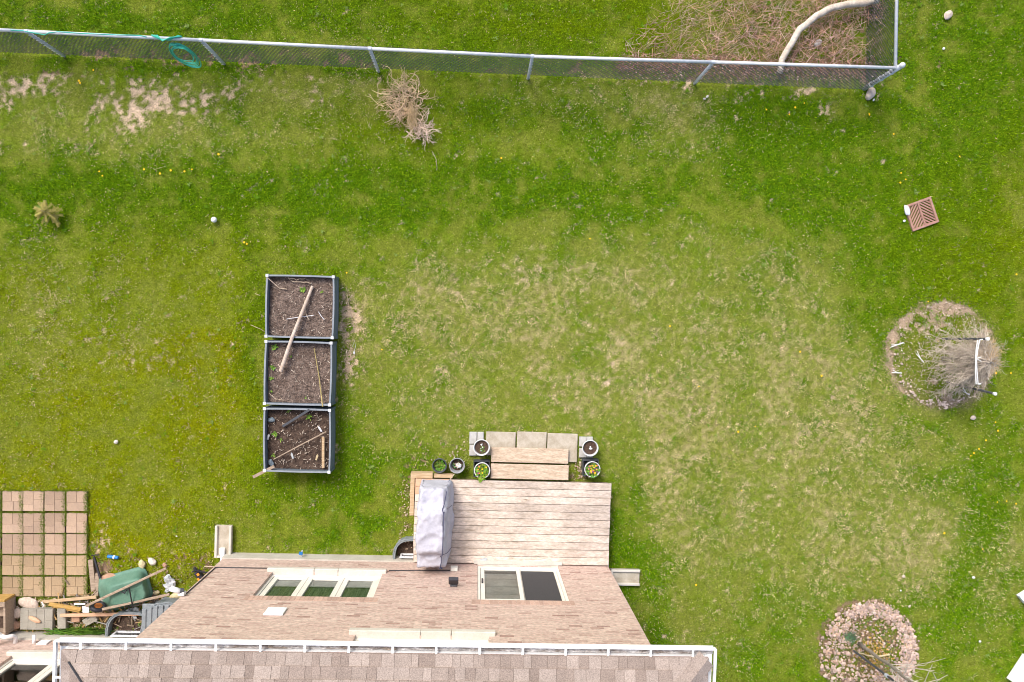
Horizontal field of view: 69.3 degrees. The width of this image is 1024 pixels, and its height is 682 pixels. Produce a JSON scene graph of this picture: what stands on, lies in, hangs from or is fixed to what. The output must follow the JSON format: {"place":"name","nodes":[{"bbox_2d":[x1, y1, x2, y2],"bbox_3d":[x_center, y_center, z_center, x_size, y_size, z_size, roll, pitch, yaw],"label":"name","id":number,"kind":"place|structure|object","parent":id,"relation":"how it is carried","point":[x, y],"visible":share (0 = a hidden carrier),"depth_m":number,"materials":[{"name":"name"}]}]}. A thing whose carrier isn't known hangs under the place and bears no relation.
{"place":"outdoors","nodes":[
{"label":"outdoors","id":0,"kind":"place"},
{"bbox_2d":[101,573,114,579],"bbox_3d":[-7.702,4.574,14.232,0.405,0.104,0.244,0,91,-3],"label":"stone slab","id":1,"kind":"object","parent":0,"point":[107,575],"depth_m":14.20,"materials":[{"name":"stone"}]},
{"bbox_2d":[93,556,100,578],"bbox_3d":[-7.930,4.327,14.169,0.035,0.050,0.436,-17,92,-2],"label":"long handle","id":2,"kind":"object","parent":1,"relation":"on","point":[97,567],"visible":1,"depth_m":14.15,"materials":[{"name":"black plastic"}]},
{"bbox_2d":[0,0,1023,681],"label":"lawn","id":3,"kind":"structure","parent":0,"point":[546,344],"depth_m":14.58,"materials":[{"name":"plant"}]},
{"bbox_2d":[0,594,15,634],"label":"wooden box","id":4,"kind":"object","parent":3,"relation":"on","point":[7,608],"visible":0.98,"depth_m":13.99,"materials":[{"name":"brown wood"}]},
{"bbox_2d":[2,554,22,574],"bbox_3d":[-9.530,4.279,14.164,0.380,0.050,0.380,2,91,-3],"label":"patio paver","id":5,"kind":"object","parent":3,"relation":"on","point":[10,564],"visible":1,"depth_m":14.14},
{"bbox_2d":[2,513,22,532],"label":"patio paver","id":6,"kind":"object","parent":3,"relation":"on","point":[11,522],"visible":1,"depth_m":14.12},
{"bbox_2d":[2,491,22,510],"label":"patio paver","id":7,"kind":"object","parent":3,"relation":"on","point":[10,501],"visible":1,"depth_m":14.12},
{"bbox_2d":[2,576,22,595],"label":"patio paver","id":8,"kind":"object","parent":3,"relation":"on","point":[10,585],"visible":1,"depth_m":14.15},
{"bbox_2d":[2,533,23,553],"bbox_3d":[-9.525,3.869,14.156,0.380,0.050,0.380,1,91,-3],"label":"patio paver","id":9,"kind":"object","parent":3,"relation":"on","point":[10,544],"visible":1,"depth_m":14.13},
{"bbox_2d":[14,620,19,629],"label":"broken stone","id":10,"kind":"object","parent":3,"relation":"on","point":[16,624],"visible":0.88,"depth_m":14.13,"materials":[{"name":"stone"}]},
{"bbox_2d":[14,607,20,617],"bbox_3d":[-9.442,5.190,14.164,0.152,0.096,0.220,0,91,-3],"label":"broken stone","id":11,"kind":"object","parent":3,"relation":"on","point":[17,612],"visible":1,"depth_m":14.12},
{"bbox_2d":[18,597,38,607],"bbox_3d":[-9.250,5.010,14.169,0.383,0.098,0.235,0,91,-3],"label":"rock","id":12,"kind":"object","parent":3,"relation":"on","point":[27,602],"depth_m":14.13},
{"bbox_2d":[23,491,44,510],"bbox_3d":[-9.130,3.056,14.161,0.380,0.050,0.380,1,91,-3],"label":"patio paver","id":13,"kind":"object","parent":3,"relation":"on","point":[31,501],"visible":1,"depth_m":14.14,"materials":[{"name":"concrete"}]},
{"bbox_2d":[23,533,44,553],"bbox_3d":[-9.140,3.874,14.177,0.380,0.050,0.380,1,91,-3],"label":"patio paver","id":14,"kind":"object","parent":3,"relation":"on","point":[32,543],"visible":1,"depth_m":14.15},
{"bbox_2d":[23,576,44,595],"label":"patio paver","id":15,"kind":"object","parent":3,"relation":"on","point":[31,587],"visible":1,"depth_m":14.17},
{"bbox_2d":[23,513,44,532],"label":"patio paver","id":16,"kind":"object","parent":3,"relation":"on","point":[31,522],"visible":1,"depth_m":14.14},
{"bbox_2d":[23,554,44,574],"bbox_3d":[-9.145,4.284,14.187,0.380,0.050,0.380,2,91,-3],"label":"patio paver","id":17,"kind":"object","parent":3,"relation":"on","point":[31,564],"visible":1,"depth_m":14.16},
{"bbox_2d":[20,607,55,629],"bbox_3d":[-9.055,5.296,14.156,0.600,0.100,0.400,2,91,-3],"label":"paving block","id":18,"kind":"object","parent":3,"relation":"on","point":[45,616],"depth_m":14.11,"materials":[{"name":"concrete"}]},
{"bbox_2d":[29,616,40,622],"bbox_3d":[-9.074,5.287,14.079,0.253,0.062,0.093,36,89,-3],"label":"wood offcut","id":19,"kind":"object","parent":18,"relation":"on","point":[34,619],"visible":1,"depth_m":14.06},
{"bbox_2d":[33,200,63,226],"bbox_3d":[-8.687,-2.380,13.914,0.487,0.382,0.501,0,91,-3],"label":"conifer seedling","id":20,"kind":"object","parent":3,"relation":"on","point":[45,211],"visible":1,"depth_m":13.83,"materials":[{"name":"plant"}]},
{"bbox_2d":[44,555,65,574],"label":"patio paver","id":21,"kind":"object","parent":3,"relation":"on","point":[53,564],"visible":1,"depth_m":14.18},
{"bbox_2d":[44,491,65,510],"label":"patio paver","id":22,"kind":"object","parent":3,"relation":"on","point":[53,500],"visible":1,"depth_m":14.15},
{"bbox_2d":[44,533,65,553],"bbox_3d":[-8.744,3.879,14.197,0.380,0.050,0.380,2,91,-3],"label":"patio paver","id":23,"kind":"object","parent":3,"relation":"on","point":[54,544],"visible":1,"depth_m":14.17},
{"bbox_2d":[45,513,65,532],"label":"patio paver","id":24,"kind":"object","parent":3,"relation":"on","point":[53,523],"visible":1,"depth_m":14.16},
{"bbox_2d":[45,576,65,595],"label":"patio paver","id":25,"kind":"object","parent":3,"relation":"on","point":[53,586],"visible":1,"depth_m":14.19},
{"bbox_2d":[57,608,68,628],"bbox_3d":[-8.591,5.294,14.177,0.160,0.100,0.390,-1,91,-3],"label":"paving block","id":26,"kind":"object","parent":3,"relation":"on","point":[62,622],"depth_m":14.13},
{"bbox_2d":[53,607,79,612],"bbox_3d":[-8.508,5.115,14.163,0.523,0.060,0.050,11,91,-3],"label":"wooden plank","id":27,"kind":"object","parent":3,"relation":"on","point":[69,610],"visible":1,"depth_m":14.15,"materials":[{"name":"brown wood"}]},
{"bbox_2d":[48,602,81,610],"bbox_3d":[-8.513,5.059,14.121,0.629,0.080,0.065,9,91,-3],"label":"wooden plank","id":28,"kind":"object","parent":27,"relation":"on","point":[64,606],"visible":1,"depth_m":14.11,"materials":[{"name":"yellow wood"}]},
{"bbox_2d":[42,595,96,602],"bbox_3d":[-8.448,4.934,14.157,1.030,0.070,0.055,-5,91,-3],"label":"wooden plank","id":29,"kind":"object","parent":3,"relation":"on","point":[71,599],"visible":1,"depth_m":14.14,"materials":[{"name":"beige wood"}]},
{"bbox_2d":[0,631,139,681],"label":"neighbouring house","id":30,"kind":"structure","parent":3,"relation":"on","point":[26,656],"depth_m":13.72,"materials":[{"name":"beige brick"}]},
{"bbox_2d":[0,650,59,681],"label":"window","id":31,"kind":"structure","parent":30,"relation":"in","point":[18,657],"depth_m":13.23,"materials":[{"name":"white plastic"}]},
{"bbox_2d":[71,617,81,621],"bbox_3d":[-8.339,5.303,14.194,0.150,0.090,0.130,-4,91,-3],"label":"brick","id":32,"kind":"object","parent":3,"relation":"on","point":[76,619],"visible":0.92,"depth_m":14.15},
{"bbox_2d":[66,512,87,532],"bbox_3d":[-8.333,3.484,14.207,0.380,0.050,0.380,2,91,-3],"label":"patio paver","id":33,"kind":"object","parent":3,"relation":"on","point":[74,522],"visible":1,"depth_m":14.18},
{"bbox_2d":[66,533,87,553],"bbox_3d":[-8.337,3.884,14.212,0.380,0.050,0.380,1,91,-3],"label":"patio paver","id":34,"kind":"object","parent":3,"relation":"on","point":[74,542],"visible":1,"depth_m":14.19,"materials":[{"name":"concrete"}]},
{"bbox_2d":[66,555,87,574],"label":"patio paver","id":35,"kind":"object","parent":3,"relation":"on","point":[75,564],"visible":1,"depth_m":14.19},
{"bbox_2d":[66,491,87,510],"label":"patio paver","id":36,"kind":"object","parent":3,"relation":"on","point":[75,501],"visible":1,"depth_m":14.18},
{"bbox_2d":[66,576,87,595],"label":"patio paver","id":37,"kind":"object","parent":3,"relation":"on","point":[75,585],"visible":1,"depth_m":14.21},
{"bbox_2d":[42,625,128,635],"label":"tall grass","id":38,"kind":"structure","parent":3,"relation":"on","point":[85,631],"depth_m":14.15,"materials":[{"name":"green plant"}]},
{"bbox_2d":[82,616,98,626],"bbox_3d":[-8.082,5.346,14.217,0.260,0.070,0.140,-28,92,-2],"label":"paving block","id":39,"kind":"object","parent":3,"relation":"on","point":[90,620],"depth_m":14.18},
{"bbox_2d":[88,559,94,591],"bbox_3d":[-8.044,4.497,14.207,0.090,0.030,0.620,-5,91,-3],"label":"weathered plank","id":40,"kind":"object","parent":3,"relation":"on","point":[91,572],"visible":1,"depth_m":14.19,"materials":[{"name":"brown wood"}]},
{"bbox_2d":[94,573,98,595],"bbox_3d":[-7.956,4.668,14.214,0.070,0.030,0.443,3,91,-3],"label":"weathered plank","id":41,"kind":"object","parent":3,"relation":"on","point":[96,584],"visible":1,"depth_m":14.20,"materials":[{"name":"brown wood"}]},
{"bbox_2d":[60,612,139,616],"bbox_3d":[-7.834,5.211,14.120,1.478,0.075,0.055,0,91,-3],"label":"wooden plank","id":42,"kind":"object","parent":3,"relation":"on","point":[84,614],"visible":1,"depth_m":14.09,"materials":[{"name":"brown wood"}]},
{"bbox_2d":[107,555,118,558],"bbox_3d":[-7.651,4.143,14.218,0.200,0.068,0.072,9,91,-3],"label":"plastic bottle","id":43,"kind":"object","parent":3,"relation":"on","point":[113,556],"visible":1,"depth_m":14.19,"materials":[{"name":"blue plastic"}]},
{"bbox_2d":[105,609,141,636],"bbox_3d":[-7.287,5.396,14.179,0.924,0.260,0.486,2,91,-3],"label":"window well","id":44,"kind":"object","parent":3,"relation":"on","point":[124,628],"depth_m":14.25,"materials":[{"name":"metal"}]},
{"bbox_2d":[110,630,139,636],"bbox_3d":[-7.293,5.599,14.168,0.640,0.230,0.030,2,91,-3],"label":"basement window","id":45,"kind":"structure","parent":44,"relation":"in","point":[113,635],"depth_m":14.10,"materials":[{"name":"white plastic"}]},
{"bbox_2d":[82,567,169,612],"bbox_3d":[-7.229,4.722,14.005,1.718,0.517,0.690,-15,92,-2],"label":"wheelbarrow","id":46,"kind":"object","parent":3,"relation":"on","point":[129,587],"visible":1,"depth_m":13.92,"materials":[{"name":"plastic"}]},
{"bbox_2d":[138,559,145,568],"bbox_3d":[-7.114,4.287,14.255,0.121,0.102,0.175,0,91,-3],"label":"stone","id":47,"kind":"object","parent":3,"relation":"on","point":[141,564],"visible":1,"depth_m":14.23,"materials":[{"name":"beige stone"}]},
{"bbox_2d":[148,558,155,564],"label":"stone","id":48,"kind":"object","parent":3,"relation":"on","point":[151,561],"visible":1,"depth_m":14.23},
{"bbox_2d":[163,574,175,592],"bbox_3d":[-6.586,4.662,14.257,0.258,0.114,0.344,0,91,-3],"label":"plastic bag","id":49,"kind":"object","parent":3,"relation":"on","point":[169,580],"visible":0.89,"depth_m":14.23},
{"bbox_2d":[169,593,180,597],"bbox_3d":[-6.472,4.910,14.282,0.256,0.146,0.130,0,91,-3],"label":"foam lump","id":50,"kind":"object","parent":3,"relation":"on","point":[174,595],"visible":0.66,"depth_m":14.23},
{"bbox_2d":[193,567,203,580],"bbox_3d":[-6.040,4.491,14.266,0.100,0.125,0.310,-35,92,-2],"label":"hand tool","id":51,"kind":"object","parent":3,"relation":"on","point":[199,575],"visible":0.81,"depth_m":14.23,"materials":[{"name":"black plastic"}]},
{"bbox_2d":[214,525,232,557],"bbox_3d":[-5.558,3.862,14.289,0.314,0.100,0.620,2,91,-3],"label":"splash block","id":52,"kind":"object","parent":3,"relation":"on","point":[223,536],"depth_m":14.28,"materials":[{"name":"concrete"}]},
{"bbox_2d":[263,405,335,473],"bbox_3d":[-4.046,1.865,14.146,1.269,0.486,1.257,0,91,-3],"label":"raised bed","id":53,"kind":"object","parent":3,"relation":"on","point":[298,431],"visible":1,"depth_m":14.08,"materials":[{"name":"soil"}]},
{"bbox_2d":[253,465,274,477],"bbox_3d":[-4.679,2.463,13.972,0.499,0.188,0.055,-28,92,-2],"label":"weathered plank","id":54,"kind":"object","parent":53,"relation":"on","point":[262,472],"visible":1,"depth_m":13.97,"materials":[{"name":"brown wood"}]},
{"bbox_2d":[282,409,309,426],"bbox_3d":[-4.068,1.452,13.960,0.622,0.139,0.045,-32,92,-2],"label":"metal strip","id":55,"kind":"object","parent":53,"relation":"on","point":[295,418],"visible":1,"depth_m":13.95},
{"bbox_2d":[273,431,326,459],"bbox_3d":[-3.997,1.971,13.977,1.129,0.072,0.028,-28,92,-2],"label":"wooden stick","id":56,"kind":"object","parent":53,"relation":"on","point":[301,444],"visible":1,"depth_m":13.98,"materials":[{"name":"brown wood"}]},
{"bbox_2d":[322,437,324,467],"bbox_3d":[-3.574,2.110,14.035,0.053,0.025,0.588,0,91,-3],"label":"wooden plank","id":57,"kind":"object","parent":53,"relation":"on","point":[323,452],"visible":1,"depth_m":14.03,"materials":[{"name":"beige wood"}]},
{"bbox_2d":[263,340,336,406],"bbox_3d":[-4.023,0.602,14.122,1.294,0.486,1.248,0,91,-3],"label":"raised bed","id":58,"kind":"object","parent":3,"relation":"on","point":[295,381],"visible":0.97,"depth_m":14.03,"materials":[{"name":"soil"}]},
{"bbox_2d":[279,286,313,371],"bbox_3d":[-4.048,-0.234,13.903,0.072,0.162,1.710,20,90,-3],"label":"wooden pole","id":59,"kind":"object","parent":58,"relation":"on","point":[281,368],"visible":1,"depth_m":13.86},
{"bbox_2d":[314,348,322,406],"bbox_3d":[-3.643,0.682,13.953,0.024,0.119,1.115,-9,92,-2],"label":"bamboo stick","id":60,"kind":"object","parent":58,"relation":"on","point":[319,379],"visible":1,"depth_m":13.98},
{"bbox_2d":[264,274,338,338],"bbox_3d":[-3.982,-0.646,14.099,1.302,0.486,1.219,0,91,-3],"label":"raised bed","id":61,"kind":"object","parent":3,"relation":"on","point":[282,306],"visible":1,"depth_m":14.00,"materials":[{"name":"soil"}]},
{"bbox_2d":[52,548,716,681],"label":"brick house","id":62,"kind":"structure","parent":3,"relation":"on","point":[258,617],"depth_m":10.96,"materials":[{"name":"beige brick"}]},
{"bbox_2d":[140,597,178,632],"bbox_3d":[-6.510,5.289,14.143,0.995,0.398,0.753,2,91,-3],"label":"window well","id":63,"kind":"object","parent":62,"relation":"attached to","point":[152,612],"depth_m":13.94,"materials":[{"name":"plastic"}]},
{"bbox_2d":[169,586,185,595],"bbox_3d":[-5.457,4.082,12.095,0.257,0.145,0.129,20,90,-3],"label":"security camera","id":64,"kind":"object","parent":62,"relation":"attached to","point":[179,591],"visible":1,"depth_m":12.06,"materials":[{"name":"white paint"}]},
{"bbox_2d":[255,567,386,596],"bbox_3d":[-3.341,4.260,12.917,2.144,1.278,0.211,2,91,-3],"label":"window","id":65,"kind":"structure","parent":62,"relation":"in","point":[284,581],"depth_m":13.25,"materials":[{"name":"white glass"}]},
{"bbox_2d":[349,628,495,642],"bbox_3d":[-1.293,4.358,10.380,2.144,1.178,0.180,2,91,-3],"label":"window","id":66,"kind":"structure","parent":62,"relation":"in","point":[361,634],"depth_m":10.87,"materials":[{"name":"white plastic"}]},
{"bbox_2d":[449,577,458,586],"bbox_3d":[-1.018,4.186,12.921,0.170,0.270,0.215,2,91,-3],"label":"wall lamp","id":67,"kind":"object","parent":62,"relation":"attached to","point":[453,581],"visible":1,"depth_m":12.82,"materials":[{"name":"black plastic"}]},
{"bbox_2d":[474,560,568,600],"bbox_3d":[0.157,4.359,13.335,1.700,1.828,0.235,2,91,-3],"label":"patio door","id":68,"kind":"structure","parent":62,"relation":"in","point":[528,583],"depth_m":13.54,"materials":[{"name":"white glass"}]},
{"bbox_2d":[365,64,437,150],"bbox_3d":[-1.960,-4.540,14.172,1.788,0.341,1.222,43,89,-3],"label":"cut shrub","id":69,"kind":"object","parent":3,"relation":"on","point":[410,109],"visible":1,"depth_m":14.17,"materials":[{"name":"plant"}]},
{"bbox_2d":[393,536,413,558],"bbox_3d":[-1.914,4.008,14.399,0.781,0.260,0.404,2,91,-3],"label":"window well","id":70,"kind":"object","parent":3,"relation":"on","point":[401,545],"depth_m":14.50,"materials":[{"name":"metal"}]},
{"bbox_2d":[400,553,412,557],"bbox_3d":[-1.919,4.170,14.386,0.500,0.230,0.030,2,91,-3],"label":"basement window","id":71,"kind":"structure","parent":70,"relation":"in","point":[401,555],"depth_m":14.34,"materials":[{"name":"white plastic"}]},
{"bbox_2d":[432,458,446,472],"bbox_3d":[-1.403,2.405,14.386,0.284,0.170,0.291,0,91,-3],"label":"plant pot","id":72,"kind":"object","parent":3,"relation":"on","point":[439,465],"visible":1,"depth_m":14.36,"materials":[{"name":"plastic"}]},
{"bbox_2d":[0,0,905,90],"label":"chain link fence","id":73,"kind":"object","parent":3,"relation":"on","point":[892,69],"visible":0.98,"depth_m":13.68,"materials":[{"name":"metal"}]},
{"bbox_2d":[11,30,201,67],"bbox_3d":[-7.202,-5.232,13.400,2.994,1.172,0.291,1,91,-3],"label":"garden hose","id":74,"kind":"object","parent":73,"relation":"hanging from","point":[179,46],"visible":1,"depth_m":13.06,"materials":[{"name":"rubber"}]},
{"bbox_2d":[449,458,464,473],"bbox_3d":[-1.064,2.405,14.391,0.300,0.190,0.300,0,91,-3],"label":"plant pot","id":75,"kind":"object","parent":3,"relation":"on","point":[457,465],"visible":1,"depth_m":14.37,"materials":[{"name":"plastic"}]},
{"bbox_2d":[469,432,476,443],"bbox_3d":[-0.762,1.897,14.517,0.144,0.050,0.234,1,91,-3],"label":"paving stone","id":76,"kind":"object","parent":3,"relation":"on","point":[472,437],"visible":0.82,"depth_m":14.49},
{"bbox_2d":[469,444,476,455],"bbox_3d":[-0.762,2.137,14.518,0.144,0.050,0.214,2,91,-3],"label":"paving stone","id":77,"kind":"object","parent":3,"relation":"on","point":[471,452],"visible":0.76,"depth_m":14.49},
{"bbox_2d":[477,432,483,439],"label":"paving stone","id":78,"kind":"object","parent":3,"relation":"on","point":[480,435],"visible":0.58,"depth_m":14.50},
{"bbox_2d":[474,459,489,476],"bbox_3d":[-0.593,2.474,14.439,0.310,0.200,0.310,0,91,-3],"label":"planter crate","id":79,"kind":"object","parent":3,"relation":"on","point":[477,461],"visible":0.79,"depth_m":14.39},
{"bbox_2d":[474,462,489,482],"bbox_3d":[-0.578,2.519,14.320,0.310,0.380,0.403,0,91,-3],"label":"plant pot","id":80,"kind":"object","parent":79,"relation":"in","point":[481,471],"visible":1,"depth_m":14.17,"materials":[{"name":"plastic"}]},
{"bbox_2d":[13,53,988,681],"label":"leaf litter","id":81,"kind":"object","parent":3,"relation":"on","point":[883,647],"visible":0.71,"depth_m":14.62,"materials":[{"name":"plant"}]},
{"bbox_2d":[125,607,138,618],"bbox_3d":[-7.289,5.195,14.243,0.309,0.042,0.218,30,90,-3],"label":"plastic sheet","id":82,"kind":"object","parent":81,"relation":"on","point":[135,609],"visible":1,"depth_m":14.24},
{"bbox_2d":[486,431,515,454],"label":"concrete slab","id":83,"kind":"structure","parent":3,"relation":"on","point":[500,439],"depth_m":14.51,"materials":[{"name":"concrete"}]},
{"bbox_2d":[409,447,610,564],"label":"wooden deck","id":84,"kind":"structure","parent":3,"relation":"on","point":[571,542],"depth_m":14.26,"materials":[{"name":"brown wood"}]},
{"bbox_2d":[415,479,453,568],"bbox_3d":[-1.423,3.375,13.621,0.696,1.074,1.503,2,91,-3],"label":"covered grill","id":85,"kind":"object","parent":84,"relation":"on","point":[434,527],"visible":1,"depth_m":13.28,"materials":[{"name":"fabric"}]},
{"bbox_2d":[517,431,546,447],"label":"concrete slab","id":86,"kind":"structure","parent":3,"relation":"on","point":[531,439],"depth_m":14.54,"materials":[{"name":"concrete"}]},
{"bbox_2d":[547,433,577,461],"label":"concrete slab","id":87,"kind":"structure","parent":3,"relation":"on","point":[562,441],"depth_m":14.57,"materials":[{"name":"concrete"}]},
{"bbox_2d":[579,448,585,457],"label":"paving stone","id":88,"kind":"object","parent":3,"relation":"on","point":[582,454],"visible":0.71,"depth_m":14.60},
{"bbox_2d":[579,436,586,446],"bbox_3d":[1.395,1.984,14.616,0.144,0.050,0.194,1,91,-3],"label":"paving stone","id":89,"kind":"object","parent":3,"relation":"on","point":[582,440],"visible":0.71,"depth_m":14.59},
{"bbox_2d":[581,458,598,475],"bbox_3d":[1.529,2.470,14.536,0.310,0.200,0.310,0,91,-3],"label":"planter crate","id":90,"kind":"object","parent":3,"relation":"on","point":[584,460],"visible":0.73,"depth_m":14.50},
{"bbox_2d":[584,461,600,477],"bbox_3d":[1.550,2.481,14.422,0.322,0.371,0.326,0,91,-3],"label":"plant pot","id":91,"kind":"object","parent":90,"relation":"in","point":[592,469],"visible":1,"depth_m":14.27,"materials":[{"name":"plastic"}]},
{"bbox_2d":[610,568,639,585],"bbox_3d":[2.234,4.669,14.662,0.580,0.100,0.314,2,91,-3],"label":"splash block","id":92,"kind":"object","parent":3,"relation":"on","point":[625,577],"depth_m":14.66,"materials":[{"name":"concrete"}]},
{"bbox_2d":[612,0,889,86],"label":"dead vines","id":93,"kind":"object","parent":3,"relation":"on","point":[773,38],"visible":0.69,"depth_m":14.55,"materials":[{"name":"plant"}]},
{"bbox_2d":[777,0,878,73],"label":"fallen log","id":94,"kind":"object","parent":93,"relation":"on","point":[809,21],"visible":0.92,"depth_m":14.37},
{"bbox_2d":[818,599,919,681],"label":"crushed stone","id":95,"kind":"object","parent":3,"relation":"on","point":[908,649],"visible":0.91,"depth_m":14.95,"materials":[{"name":"gravel"}]},
{"bbox_2d":[842,630,859,645],"bbox_3d":[6.787,5.916,14.849,0.315,0.160,0.325,41,89,-3],"label":"shrub","id":96,"kind":"object","parent":95,"relation":"on","point":[848,634],"visible":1,"depth_m":14.84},
{"bbox_2d":[865,87,875,99],"bbox_3d":[7.128,-4.911,14.724,0.175,0.144,0.268,17,90,-3],"label":"stone","id":97,"kind":"object","parent":3,"relation":"on","point":[871,93],"visible":0.99,"depth_m":14.68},
{"bbox_2d":[853,650,895,681],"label":"tree stake","id":98,"kind":"object","parent":3,"relation":"on","point":[886,675],"visible":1,"depth_m":14.11,"materials":[{"name":"metal"}]},
{"bbox_2d":[857,642,946,681],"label":"young tree","id":99,"kind":"object","parent":3,"relation":"on","point":[875,655],"visible":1,"depth_m":13.21,"materials":[{"name":"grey plant"}]},
{"bbox_2d":[904,196,938,231],"bbox_3d":[8.188,-2.545,15.032,0.570,0.425,0.540,-20,92,-2],"label":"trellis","id":100,"kind":"object","parent":3,"relation":"in","point":[921,213],"visible":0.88,"depth_m":14.83,"materials":[{"name":"wood"}]},
{"bbox_2d":[904,205,909,214],"bbox_3d":[7.891,-2.612,14.802,0.124,0.063,0.214,0,91,-3],"label":"crumpled paper","id":101,"kind":"object","parent":100,"relation":"on","point":[907,210],"visible":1,"depth_m":14.78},
{"bbox_2d":[890,302,993,409],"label":"pebbles","id":102,"kind":"object","parent":3,"relation":"on","point":[942,403],"visible":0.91,"depth_m":14.92,"materials":[{"name":"stone"}]},
{"bbox_2d":[944,10,952,19],"bbox_3d":[8.686,-6.493,14.772,0.150,0.107,0.198,35,89,-3],"label":"stone","id":103,"kind":"object","parent":3,"relation":"on","point":[948,14],"visible":1,"depth_m":14.74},
{"bbox_2d":[917,314,1008,400],"bbox_3d":[8.667,0.339,14.267,1.718,1.373,1.606,-38,93,-1],"label":"weeping tree","id":104,"kind":"object","parent":3,"relation":"on","point":[986,363],"visible":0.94,"depth_m":14.00,"materials":[{"name":"grey plant"}]},
{"bbox_2d":[975,359,980,384],"bbox_3d":[8.572,0.560,13.631,0.112,0.100,0.503,-8,91,-2],"label":"tree strap","id":105,"kind":"object","parent":104,"relation":"attached to","point":[976,381],"visible":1,"depth_m":13.64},
{"bbox_2d":[975,339,982,358],"bbox_3d":[8.568,0.144,13.598,0.114,0.050,0.386,8,91,-3],"label":"tree strap","id":106,"kind":"object","parent":104,"relation":"attached to","point":[976,350],"visible":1,"depth_m":13.60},
{"bbox_2d":[942,337,989,340],"bbox_3d":[8.708,-0.047,14.285,0.059,1.362,0.073,0,91,-3],"label":"tree stake","id":107,"kind":"object","parent":3,"relation":"on","point":[987,338],"visible":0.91,"depth_m":14.11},
{"bbox_2d":[947,382,996,395],"bbox_3d":[8.835,0.905,14.310,0.061,1.365,0.182,-27,92,-2],"label":"tree stake","id":108,"kind":"object","parent":3,"relation":"on","point":[989,392],"visible":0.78,"depth_m":13.92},
{"bbox_2d":[1007,653,1023,681],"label":"white shed lid","id":109,"kind":"object","parent":3,"relation":"on","point":[1016,673],"visible":1,"depth_m":14.99,"materials":[{"name":"paint"}]},
{"bbox_2d":[1016,590,1023,602],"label":"white board","id":110,"kind":"object","parent":3,"relation":"on","point":[1020,595],"visible":1,"depth_m":15.03,"materials":[{"name":"paint"}]},
{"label":"paving stone","id":111,"kind":"object","parent":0,"visible":0},
{"bbox_2d":[473,439,489,455],"bbox_3d":[-0.590,2.045,14.366,0.316,0.270,0.316,0,91,-3],"label":"plant pot","id":112,"kind":"object","parent":111,"relation":"on","point":[481,447],"visible":1,"depth_m":14.28,"materials":[{"name":"plastic"}]},
{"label":"paving stone","id":113,"kind":"object","parent":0,"visible":0},
{"bbox_2d":[582,440,597,455],"bbox_3d":[1.509,2.069,14.463,0.316,0.270,0.316,0,91,-3],"label":"plant pot","id":114,"kind":"object","parent":113,"relation":"on","point":[589,447],"visible":1,"depth_m":14.38,"materials":[{"name":"plastic"}]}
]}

